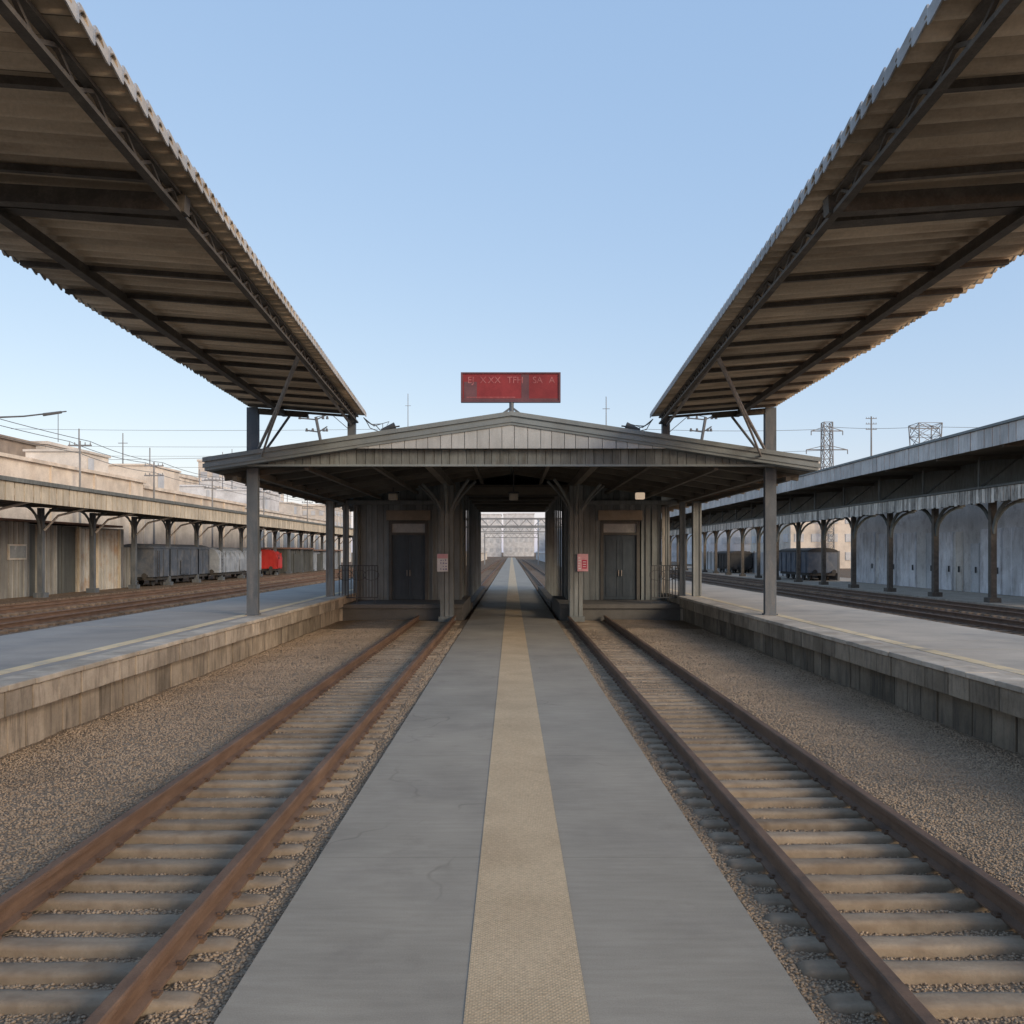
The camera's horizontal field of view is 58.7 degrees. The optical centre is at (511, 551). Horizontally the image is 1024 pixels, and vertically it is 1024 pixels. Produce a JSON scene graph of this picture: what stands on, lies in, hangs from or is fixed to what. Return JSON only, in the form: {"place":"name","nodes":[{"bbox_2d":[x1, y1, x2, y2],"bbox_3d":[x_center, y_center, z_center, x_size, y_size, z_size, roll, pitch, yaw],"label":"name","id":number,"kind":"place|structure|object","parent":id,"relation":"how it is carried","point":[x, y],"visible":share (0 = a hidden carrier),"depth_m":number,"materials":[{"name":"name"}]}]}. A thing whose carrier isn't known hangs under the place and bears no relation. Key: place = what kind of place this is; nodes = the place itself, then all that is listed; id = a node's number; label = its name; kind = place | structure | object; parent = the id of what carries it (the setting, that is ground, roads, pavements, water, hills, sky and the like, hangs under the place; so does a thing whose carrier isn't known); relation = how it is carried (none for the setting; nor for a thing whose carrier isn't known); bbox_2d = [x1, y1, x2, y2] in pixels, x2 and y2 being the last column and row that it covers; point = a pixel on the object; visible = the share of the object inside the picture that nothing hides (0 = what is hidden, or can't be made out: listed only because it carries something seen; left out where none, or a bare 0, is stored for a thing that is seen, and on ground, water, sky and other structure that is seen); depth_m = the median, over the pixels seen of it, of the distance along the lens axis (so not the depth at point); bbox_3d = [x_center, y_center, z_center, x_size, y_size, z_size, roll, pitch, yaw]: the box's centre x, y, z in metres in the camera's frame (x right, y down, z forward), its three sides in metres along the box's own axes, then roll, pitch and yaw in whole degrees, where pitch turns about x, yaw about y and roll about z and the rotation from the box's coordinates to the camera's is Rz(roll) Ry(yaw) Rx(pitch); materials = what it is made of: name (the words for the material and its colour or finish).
{"place":"outdoors","nodes":[
{"label":"outdoors","id":0,"kind":"place"},
{"bbox_2d":[0,434,39,456],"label":"stair block","id":1,"kind":"structure","parent":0,"point":[11,446],"depth_m":84.22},
{"bbox_2d":[0,452,146,581],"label":"long block","id":2,"kind":"structure","parent":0,"point":[12,465],"depth_m":69.69,"materials":[{"name":"concrete"}]},
{"bbox_2d":[23,429,110,472],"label":"roof hut","id":3,"kind":"object","parent":2,"relation":"on","point":[62,457],"visible":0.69,"depth_m":73.40,"materials":[{"name":"concrete"}]},
{"bbox_2d":[88,458,93,469],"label":"door","id":4,"kind":"structure","parent":3,"relation":"in","point":[90,461],"depth_m":75.10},
{"bbox_2d":[0,566,352,605],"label":"loading pavement","id":5,"kind":"structure","parent":0,"point":[146,585],"depth_m":64.27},
{"bbox_2d":[124,544,209,585],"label":"railway wagon","id":6,"kind":"object","parent":5,"relation":"on","point":[153,562],"visible":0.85,"depth_m":71.97,"materials":[{"name":"grey metal"}]},
{"bbox_2d":[0,475,352,597],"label":"trackside canopy","id":7,"kind":"object","parent":5,"relation":"on","point":[55,497],"visible":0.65,"depth_m":59.19,"materials":[{"name":"metal"}]},
{"bbox_2d":[201,547,260,579],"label":"railway wagon","id":8,"kind":"object","parent":5,"relation":"on","point":[231,561],"visible":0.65,"depth_m":86.38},
{"bbox_2d":[261,549,281,574],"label":"railway wagon","id":9,"kind":"object","parent":5,"relation":"on","point":[271,560],"visible":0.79,"depth_m":103.20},
{"bbox_2d":[261,547,313,573],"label":"shed","id":10,"kind":"structure","parent":5,"relation":"on","point":[295,560],"depth_m":114.38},
{"bbox_2d":[293,554,299,572],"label":"door","id":11,"kind":"structure","parent":10,"relation":"in","point":[296,557],"depth_m":115.33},
{"bbox_2d":[313,549,342,570],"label":"shed","id":12,"kind":"structure","parent":5,"relation":"on","point":[316,559],"depth_m":129.83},
{"bbox_2d":[317,554,320,569],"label":"door","id":13,"kind":"structure","parent":12,"relation":"in","point":[318,555],"depth_m":128.83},
{"bbox_2d":[0,0,365,756],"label":"platform","id":14,"kind":"structure","parent":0,"point":[112,210],"depth_m":11.80,"materials":[{"name":"concrete"}]},
{"bbox_2d":[179,474,201,484],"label":"apartment block","id":15,"kind":"structure","parent":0,"point":[188,478],"depth_m":134.81,"materials":[{"name":"concrete"}]},
{"bbox_2d":[200,478,280,501],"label":"city block","id":16,"kind":"structure","parent":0,"point":[215,483],"depth_m":182.00,"materials":[{"name":"concrete"}]},
{"bbox_2d":[197,459,283,501],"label":"city block","id":17,"kind":"structure","parent":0,"point":[203,472],"depth_m":215.00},
{"bbox_2d":[245,506,325,549],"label":"long block","id":18,"kind":"structure","parent":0,"point":[282,542],"depth_m":144.36,"materials":[{"name":"concrete"}]},
{"bbox_2d":[216,489,279,510],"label":"roof hut","id":19,"kind":"object","parent":18,"relation":"on","point":[269,504],"visible":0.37,"depth_m":125.00,"materials":[{"name":"concrete"}]},
{"bbox_2d":[267,531,271,546],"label":"window","id":20,"kind":"structure","parent":18,"relation":"in","point":[269,536],"depth_m":131.22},
{"bbox_2d":[276,532,279,546],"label":"window","id":21,"kind":"structure","parent":18,"relation":"in","point":[278,533],"depth_m":136.32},
{"bbox_2d":[283,534,286,546],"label":"window","id":22,"kind":"structure","parent":18,"relation":"in","point":[285,535],"depth_m":140.54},
{"bbox_2d":[279,495,302,514],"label":"roof hut","id":23,"kind":"object","parent":18,"relation":"on","point":[293,508],"visible":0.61,"depth_m":146.43,"materials":[{"name":"concrete"}]},
{"bbox_2d":[315,535,318,548],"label":"window","id":24,"kind":"structure","parent":18,"relation":"in","point":[316,536],"depth_m":162.87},
{"bbox_2d":[302,504,350,561],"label":"city block","id":25,"kind":"structure","parent":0,"point":[316,513],"depth_m":226.98,"materials":[{"name":"concrete"}]},
{"bbox_2d":[0,552,850,635],"bbox_3d":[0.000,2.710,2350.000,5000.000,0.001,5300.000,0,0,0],"label":"ground","id":26,"kind":"structure","parent":0,"point":[844,572],"depth_m":100.66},
{"bbox_2d":[0,411,66,417],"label":"street lamp","id":27,"kind":"object","parent":26,"relation":"on","point":[51,413],"visible":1,"depth_m":54.96,"materials":[{"name":"metal"}]},
{"bbox_2d":[0,518,129,598],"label":"goods shed","id":28,"kind":"structure","parent":26,"relation":"on","point":[66,557],"depth_m":57.71,"materials":[{"name":"beige wood"}]},
{"bbox_2d":[7,544,26,559],"bbox_3d":[-28.533,0.000,52.550,0.095,0.900,1.900,0,0,0],"label":"window","id":29,"kind":"structure","parent":28,"relation":"in","point":[14,551],"depth_m":52.43,"materials":[{"name":"grey glass"}]},
{"bbox_2d":[29,524,34,595],"bbox_3d":[-28.835,0.490,54.400,0.230,4.280,0.900,0,0,0],"label":"door","id":30,"kind":"structure","parent":28,"relation":"in","point":[31,527],"depth_m":54.45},
{"bbox_2d":[64,526,75,592],"bbox_3d":[-28.835,0.490,59.100,0.230,4.280,1.700,0,0,0],"label":"door","id":31,"kind":"structure","parent":28,"relation":"in","point":[69,532],"depth_m":59.13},
{"bbox_2d":[32,441,103,454],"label":"stair block","id":32,"kind":"structure","parent":26,"relation":"on","point":[49,444],"depth_m":90.70,"materials":[{"name":"concrete"}]},
{"bbox_2d":[68,441,91,522],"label":"utility pole","id":33,"kind":"object","parent":26,"relation":"on","point":[79,445],"visible":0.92,"depth_m":69.95,"materials":[{"name":"grey metal"}]},
{"bbox_2d":[0,425,69,441],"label":"overhead wire","id":34,"kind":"object","parent":33,"relation":"attached to","point":[33,433],"visible":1,"depth_m":64.69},
{"bbox_2d":[0,436,77,452],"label":"overhead wire","id":35,"kind":"object","parent":33,"relation":"attached to","point":[37,444],"visible":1,"depth_m":63.91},
{"bbox_2d":[1,419,90,441],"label":"overhead wire","id":36,"kind":"object","parent":33,"relation":"attached to","point":[43,430],"visible":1,"depth_m":62.96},
{"bbox_2d":[144,462,163,543],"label":"utility pole","id":37,"kind":"object","parent":26,"relation":"on","point":[153,465],"visible":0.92,"depth_m":84.45,"materials":[{"name":"grey metal"}]},
{"bbox_2d":[0,573,352,633],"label":"railway track","id":38,"kind":"structure","parent":26,"relation":"on","point":[27,622],"depth_m":41.51,"materials":[{"name":"metal"}]},
{"bbox_2d":[0,569,352,617],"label":"railway track","id":39,"kind":"structure","parent":26,"relation":"on","point":[29,608],"depth_m":51.31,"materials":[{"name":"metal"}]},
{"bbox_2d":[143,485,246,580],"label":"long block","id":40,"kind":"structure","parent":26,"relation":"on","point":[183,535],"depth_m":97.20,"materials":[{"name":"concrete"}]},
{"bbox_2d":[109,448,180,490],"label":"roof hut","id":41,"kind":"object","parent":40,"relation":"on","point":[164,482],"visible":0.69,"depth_m":89.24,"materials":[{"name":"beige concrete"}]},
{"bbox_2d":[158,473,163,487],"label":"door","id":42,"kind":"structure","parent":41,"relation":"in","point":[160,478],"depth_m":91.88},
{"bbox_2d":[179,469,216,497],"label":"roof hut","id":43,"kind":"object","parent":40,"relation":"on","point":[199,489],"visible":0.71,"depth_m":104.60,"materials":[{"name":"concrete"}]},
{"bbox_2d":[204,477,220,575],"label":"utility pole","id":44,"kind":"object","parent":26,"relation":"on","point":[212,479],"visible":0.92,"depth_m":100.95,"materials":[{"name":"grey metal"}]},
{"bbox_2d":[0,619,467,1023],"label":"ballast bed","id":45,"kind":"object","parent":26,"relation":"on","point":[367,624],"visible":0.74,"depth_m":10.16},
{"bbox_2d":[0,615,461,1023],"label":"railway track","id":46,"kind":"structure","parent":45,"relation":"on","point":[147,827],"depth_m":7.56,"materials":[{"name":"metal"}]},
{"bbox_2d":[260,490,270,546],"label":"utility pole","id":47,"kind":"object","parent":26,"relation":"on","point":[263,492],"visible":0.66,"depth_m":121.94,"materials":[{"name":"grey metal"}]},
{"bbox_2d":[302,501,312,547],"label":"utility pole","id":48,"kind":"object","parent":26,"relation":"on","point":[307,502],"visible":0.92,"depth_m":147.94,"materials":[{"name":"grey metal"}]},
{"bbox_2d":[481,514,501,556],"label":"city block","id":49,"kind":"structure","parent":26,"relation":"on","point":[493,548],"depth_m":520.00,"materials":[{"name":"concrete"}]},
{"bbox_2d":[481,559,504,590],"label":"railway track","id":50,"kind":"structure","parent":26,"relation":"on","point":[489,573],"depth_m":109.51,"materials":[{"name":"metal"}]},
{"bbox_2d":[202,411,820,621],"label":"station building","id":51,"kind":"structure","parent":26,"relation":"on","point":[449,481],"depth_m":34.16,"materials":[{"name":"wood"}]},
{"bbox_2d":[298,415,346,439],"bbox_3d":[-5.931,-3.618,30.031,2.201,1.886,0.191,0,0,-4],"label":"insulator mast","id":52,"kind":"object","parent":51,"relation":"on","point":[318,431],"visible":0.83,"depth_m":29.98,"materials":[{"name":"metal"}]},
{"bbox_2d":[338,565,378,602],"bbox_3d":[-5.950,1.254,35.389,1.619,1.488,0.062,0,0,0],"label":"railing","id":53,"kind":"object","parent":51,"relation":"on","point":[374,597],"visible":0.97,"depth_m":35.38,"materials":[{"name":"black metal"}]},
{"bbox_2d":[363,417,388,430],"bbox_3d":[-3.620,-3.364,24.159,0.729,0.470,0.207,0,0,16],"label":"loose cable","id":54,"kind":"object","parent":51,"relation":"attached to","point":[366,420],"visible":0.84,"depth_m":24.19,"materials":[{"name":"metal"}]},
{"bbox_2d":[381,422,399,430],"bbox_3d":[-3.198,-3.255,23.980,0.500,0.315,0.170,0,0,0],"label":"roof floodlight","id":55,"kind":"object","parent":51,"relation":"on","point":[391,426],"visible":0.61,"depth_m":23.93,"materials":[{"name":"black metal"}]},
{"bbox_2d":[387,487,398,499],"bbox_3d":[-4.450,-2.276,34.200,0.400,0.652,0.320,0,0,0],"label":"ceiling lamp","id":56,"kind":"object","parent":51,"relation":"hanging from","point":[393,495],"visible":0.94,"depth_m":34.07,"materials":[{"name":"black metal"}]},
{"bbox_2d":[392,535,408,599],"bbox_3d":[-4.634,0.637,37.923,0.681,2.685,0.105,0,0,0],"label":"door leaf","id":57,"kind":"structure","parent":51,"relation":"in","point":[400,543],"depth_m":37.93,"materials":[{"name":"grey paint"}]},
{"bbox_2d":[409,535,424,599],"bbox_3d":[-3.946,0.637,37.923,0.681,2.685,0.105,0,0,0],"label":"door leaf","id":58,"kind":"structure","parent":51,"relation":"in","point":[416,542],"depth_m":37.93,"materials":[{"name":"grey paint"}]},
{"bbox_2d":[437,554,447,571],"bbox_3d":[-2.570,0.400,33.968,0.400,0.660,0.085,0,0,0],"label":"notice sign","id":59,"kind":"object","parent":51,"relation":"attached to","point":[442,562],"visible":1,"depth_m":33.93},
{"bbox_2d":[461,372,560,411],"bbox_3d":[-0.020,-4.135,23.960,2.620,1.170,0.140,0,0,0],"label":"roof sign","id":60,"kind":"object","parent":51,"relation":"on","point":[511,388],"visible":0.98,"depth_m":23.92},
{"bbox_2d":[508,470,518,499],"bbox_3d":[0.080,-2.604,34.200,0.400,1.308,0.320,0,0,0],"label":"ceiling lamp","id":61,"kind":"object","parent":51,"relation":"hanging from","point":[513,495],"visible":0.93,"depth_m":34.08,"materials":[{"name":"black metal"}]},
{"bbox_2d":[577,554,587,570],"bbox_3d":[2.660,0.395,33.965,0.400,0.650,0.090,0,0,0],"label":"notice sign","id":62,"kind":"object","parent":51,"relation":"attached to","point":[582,562],"visible":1,"depth_m":33.93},
{"bbox_2d":[604,535,619,599],"bbox_3d":[4.175,0.637,37.923,0.681,2.685,0.105,0,0,0],"label":"door leaf","id":63,"kind":"structure","parent":51,"relation":"in","point":[611,542],"depth_m":37.93,"materials":[{"name":"grey paint"}]},
{"bbox_2d":[620,535,635,599],"bbox_3d":[4.864,0.637,37.923,0.681,2.685,0.105,0,0,0],"label":"door leaf","id":64,"kind":"structure","parent":51,"relation":"in","point":[627,542],"depth_m":37.93,"materials":[{"name":"grey paint"}]},
{"bbox_2d":[621,422,639,429],"bbox_3d":[3.148,-3.263,23.980,0.500,0.315,0.170,0,0,0],"label":"roof floodlight","id":65,"kind":"object","parent":51,"relation":"on","point":[629,426],"visible":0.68,"depth_m":23.93,"materials":[{"name":"black metal"}]},
{"bbox_2d":[634,489,645,498],"bbox_3d":[4.830,-2.263,34.200,0.400,0.566,0.320,0,0,0],"label":"ceiling lamp","id":66,"kind":"object","parent":51,"relation":"hanging from","point":[639,494],"visible":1,"depth_m":34.07,"materials":[{"name":"beige metal"}]},
{"bbox_2d":[649,565,686,602],"bbox_3d":[6.085,1.254,35.389,1.466,1.488,0.062,0,0,0],"label":"railing","id":67,"kind":"object","parent":51,"relation":"on","point":[654,570],"visible":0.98,"depth_m":35.38,"materials":[{"name":"black metal"}]},
{"bbox_2d":[670,416,716,439],"bbox_3d":[5.786,-3.619,30.033,2.012,1.884,0.188,0,0,5],"label":"insulator mast","id":68,"kind":"object","parent":51,"relation":"on","point":[703,428],"visible":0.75,"depth_m":29.98,"materials":[{"name":"metal"}]},
{"bbox_2d":[484,533,538,564],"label":"track gantry","id":69,"kind":"object","parent":26,"relation":"on","point":[511,537],"visible":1,"depth_m":189.94,"materials":[{"name":"grey metal"}]},
{"bbox_2d":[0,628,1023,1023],"bbox_3d":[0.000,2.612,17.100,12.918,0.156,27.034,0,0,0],"label":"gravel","id":70,"kind":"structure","parent":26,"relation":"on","point":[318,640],"depth_m":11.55,"materials":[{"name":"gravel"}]},
{"bbox_2d":[481,525,544,531],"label":"track gantry","id":71,"kind":"object","parent":26,"relation":"on","point":[513,529],"visible":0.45,"depth_m":117.94,"materials":[{"name":"grey metal"}]},
{"bbox_2d":[503,513,534,555],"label":"city block","id":72,"kind":"structure","parent":26,"relation":"on","point":[518,546],"depth_m":560.00,"materials":[{"name":"concrete"}]},
{"bbox_2d":[481,518,557,527],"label":"track gantry","id":73,"kind":"object","parent":26,"relation":"on","point":[512,519],"visible":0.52,"depth_m":71.94,"materials":[{"name":"grey metal"}]},
{"bbox_2d":[518,559,557,590],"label":"railway track","id":74,"kind":"structure","parent":26,"relation":"on","point":[535,575],"depth_m":104.94,"materials":[{"name":"metal"}]},
{"bbox_2d":[537,520,557,551],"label":"city block","id":75,"kind":"structure","parent":26,"relation":"on","point":[541,540],"depth_m":500.00,"materials":[{"name":"concrete"}]},
{"bbox_2d":[661,535,676,561],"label":"city block","id":76,"kind":"structure","parent":26,"relation":"on","point":[674,551],"depth_m":255.00,"materials":[{"name":"concrete"}]},
{"bbox_2d":[687,528,750,563],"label":"city block","id":77,"kind":"structure","parent":26,"relation":"on","point":[735,542],"depth_m":185.00,"materials":[{"name":"concrete"}]},
{"bbox_2d":[556,619,1023,1023],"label":"ballast bed","id":78,"kind":"object","parent":26,"relation":"on","point":[678,625],"visible":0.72,"depth_m":10.54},
{"bbox_2d":[562,615,1023,1023],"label":"railway track","id":79,"kind":"structure","parent":78,"relation":"on","point":[888,995],"depth_m":7.53,"materials":[{"name":"metal"}]},
{"bbox_2d":[751,517,850,567],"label":"city block","id":80,"kind":"structure","parent":26,"relation":"on","point":[811,536],"depth_m":150.00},
{"bbox_2d":[811,534,820,541],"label":"window","id":81,"kind":"structure","parent":80,"relation":"in","point":[814,537],"depth_m":149.90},
{"bbox_2d":[828,534,837,541],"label":"window","id":82,"kind":"structure","parent":80,"relation":"in","point":[836,535],"depth_m":149.90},
{"bbox_2d":[806,422,847,548],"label":"lattice pylon","id":83,"kind":"object","parent":26,"relation":"on","point":[821,446],"visible":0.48,"depth_m":149.83,"materials":[{"name":"grey metal"}]},
{"bbox_2d":[650,0,1023,754],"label":"platform","id":84,"kind":"structure","parent":26,"relation":"on","point":[905,209],"depth_m":11.64,"materials":[{"name":"concrete"}]},
{"bbox_2d":[661,573,1023,635],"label":"railway track","id":85,"kind":"structure","parent":26,"relation":"on","point":[1009,626],"depth_m":39.86,"materials":[{"name":"metal"}]},
{"bbox_2d":[661,569,1023,620],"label":"railway track","id":86,"kind":"structure","parent":26,"relation":"on","point":[989,611],"depth_m":48.41,"materials":[{"name":"metal"}]},
{"bbox_2d":[866,416,876,455],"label":"utility pole","id":87,"kind":"object","parent":26,"relation":"on","point":[871,418],"visible":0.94,"depth_m":149.95,"materials":[{"name":"grey metal"}]},
{"bbox_2d":[908,422,942,445],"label":"lattice pylon","id":88,"kind":"object","parent":26,"relation":"on","point":[919,431],"visible":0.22,"depth_m":149.92,"materials":[{"name":"grey metal"}]},
{"bbox_2d":[0,0,1023,551],"label":"sky","id":89,"kind":"structure","parent":0,"point":[437,190],"materials":[{"name":"blue"}]},
{"bbox_2d":[214,558,819,1023],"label":"path","id":90,"kind":"structure","parent":0,"point":[374,924],"depth_m":6.96,"materials":[{"name":"grey concrete"}]},
{"bbox_2d":[463,558,589,1023],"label":"path tactile strip","id":91,"kind":"object","parent":90,"relation":"on","point":[524,966],"visible":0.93,"depth_m":6.94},
{"bbox_2d":[536,551,557,565],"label":"boundary wall","id":92,"kind":"structure","parent":0,"point":[541,555],"depth_m":264.19,"materials":[{"name":"concrete"}]},
{"bbox_2d":[702,551,839,580],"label":"panel fence","id":93,"kind":"object","parent":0,"point":[710,560],"visible":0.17,"depth_m":111.14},
{"bbox_2d":[661,566,1023,608],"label":"loading pavement","id":94,"kind":"structure","parent":0,"point":[1009,601],"depth_m":61.93,"materials":[{"name":"concrete"}]},
{"bbox_2d":[717,551,752,572],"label":"railway wagon","id":95,"kind":"object","parent":94,"relation":"on","point":[735,560],"visible":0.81,"depth_m":112.00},
{"bbox_2d":[779,548,837,579],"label":"railway wagon","id":96,"kind":"object","parent":94,"relation":"on","point":[810,562],"visible":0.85,"depth_m":82.83,"materials":[{"name":"grey metal"}]},
{"bbox_2d":[661,415,1023,602],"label":"trackside canopy","id":97,"kind":"object","parent":94,"relation":"on","point":[976,466],"visible":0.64,"depth_m":58.11,"materials":[{"name":"metal"}]},
{"bbox_2d":[856,501,1023,596],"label":"warehouse","id":98,"kind":"structure","parent":0,"point":[963,548],"depth_m":62.05,"materials":[{"name":"grey metal"}]},
{"bbox_2d":[856,532,874,583],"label":"sliding door","id":99,"kind":"structure","parent":98,"relation":"in","point":[865,542],"depth_m":76.86,"materials":[{"name":"grey metal"}]},
{"bbox_2d":[879,533,896,584],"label":"sliding door","id":100,"kind":"structure","parent":98,"relation":"in","point":[882,537],"depth_m":72.75,"materials":[{"name":"grey metal"}]},
{"bbox_2d":[897,532,915,586],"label":"sliding door","id":101,"kind":"structure","parent":98,"relation":"in","point":[906,542],"depth_m":68.88,"materials":[{"name":"grey metal"}]},
{"bbox_2d":[926,533,930,587],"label":"sliding door","id":102,"kind":"structure","parent":98,"relation":"in","point":[928,535],"depth_m":65.25,"materials":[{"name":"metal"}]},
{"bbox_2d":[939,532,952,589],"bbox_3d":[29.885,0.625,63.000,0.210,3.950,2.400,0,0,0],"label":"sliding door","id":103,"kind":"structure","parent":98,"relation":"in","point":[945,538],"depth_m":62.55,"materials":[{"name":"grey metal"}]},
{"bbox_2d":[956,532,962,590],"bbox_3d":[29.885,0.625,60.800,0.210,3.950,0.800,0,0,0],"label":"sliding door","id":104,"kind":"structure","parent":98,"relation":"in","point":[959,535],"depth_m":60.73,"materials":[{"name":"metal"}]},
{"bbox_2d":[971,543,979,592],"bbox_3d":[29.885,1.025,58.700,0.210,3.150,1.000,0,0,0],"label":"sliding door","id":105,"kind":"structure","parent":98,"relation":"in","point":[975,548],"depth_m":58.64,"materials":[{"name":"metal"}]},
{"bbox_2d":[980,528,1001,594],"bbox_3d":[29.885,0.575,56.800,0.210,4.050,2.400,0,0,0],"label":"sliding door","id":106,"kind":"structure","parent":98,"relation":"in","point":[983,532],"depth_m":57.29,"materials":[{"name":"grey metal"}]},
{"bbox_2d":[1002,527,1023,596],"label":"sliding door","id":107,"kind":"structure","parent":98,"relation":"in","point":[1012,538],"depth_m":54.20,"materials":[{"name":"grey metal"}]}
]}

